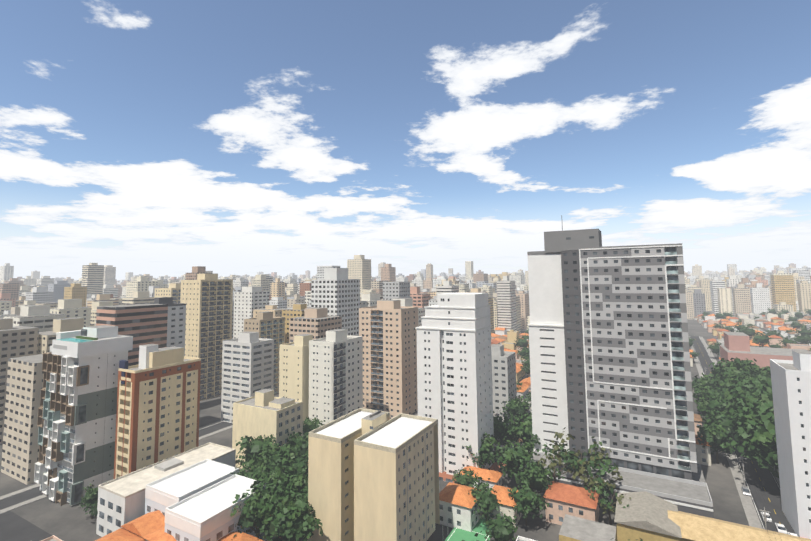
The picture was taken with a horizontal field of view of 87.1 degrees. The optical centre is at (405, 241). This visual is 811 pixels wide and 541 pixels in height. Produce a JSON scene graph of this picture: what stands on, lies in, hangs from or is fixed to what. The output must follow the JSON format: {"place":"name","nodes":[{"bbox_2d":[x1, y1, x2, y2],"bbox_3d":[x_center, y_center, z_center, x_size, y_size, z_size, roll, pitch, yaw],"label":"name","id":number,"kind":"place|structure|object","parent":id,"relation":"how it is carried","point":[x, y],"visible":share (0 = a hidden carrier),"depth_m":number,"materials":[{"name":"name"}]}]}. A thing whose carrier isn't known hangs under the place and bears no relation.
{"place":"outdoors","nodes":[
{"label":"outdoors","id":0,"kind":"place"},
{"bbox_2d":[0,311,797,540],"bbox_3d":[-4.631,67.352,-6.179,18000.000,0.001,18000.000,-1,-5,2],"label":"ground","id":1,"kind":"structure","parent":0,"point":[67,522],"depth_m":127.23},
{"bbox_2d":[0,255,810,484],"bbox_3d":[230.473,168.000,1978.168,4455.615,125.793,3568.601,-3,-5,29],"label":"distant city buildings","id":2,"kind":"structure","parent":1,"relation":"on","point":[37,312],"depth_m":384.50,"materials":[{"name":"beige concrete"}]},
{"bbox_2d":[0,312,810,540],"bbox_3d":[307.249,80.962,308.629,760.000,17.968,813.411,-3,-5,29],"label":"low-rise houses","id":3,"kind":"structure","parent":1,"relation":"on","point":[189,495],"depth_m":113.00,"materials":[{"name":"concrete"}]},
{"bbox_2d":[34,215,810,540],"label":"buildings","id":4,"kind":"structure","parent":1,"relation":"on","point":[610,367],"depth_m":140.04,"materials":[{"name":"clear concrete"}]},
{"bbox_2d":[78,308,810,540],"bbox_3d":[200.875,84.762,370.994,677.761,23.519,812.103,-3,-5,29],"label":"trees","id":5,"kind":"object","parent":1,"relation":"on","point":[735,398],"visible":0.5,"depth_m":133.00,"materials":[{"name":"green plant"}]},
{"bbox_2d":[0,0,810,279],"label":"sky","id":6,"kind":"structure","parent":0,"point":[156,138],"materials":[{"name":"blue"}]},
{"bbox_2d":[689,336,795,533],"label":"road","id":7,"kind":"structure","parent":0,"point":[767,482],"depth_m":137.35,"materials":[{"name":"grey asphalt"}]},
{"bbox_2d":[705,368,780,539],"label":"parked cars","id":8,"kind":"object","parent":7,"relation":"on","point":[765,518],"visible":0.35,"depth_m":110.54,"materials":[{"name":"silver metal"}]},
{"bbox_2d":[741,487,750,495],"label":"car","id":9,"kind":"object","parent":7,"relation":"on","point":[745,491],"visible":0.94,"depth_m":130.75,"materials":[{"name":"grey metal"}]},
{"bbox_2d":[761,512,771,521],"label":"car","id":10,"kind":"object","parent":7,"relation":"on","point":[767,517],"visible":0.71,"depth_m":116.74,"materials":[{"name":"white metal"}]},
{"bbox_2d":[775,523,786,533],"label":"car","id":11,"kind":"object","parent":7,"relation":"on","point":[780,528],"visible":0.92,"depth_m":111.26,"materials":[{"name":"white metal"}]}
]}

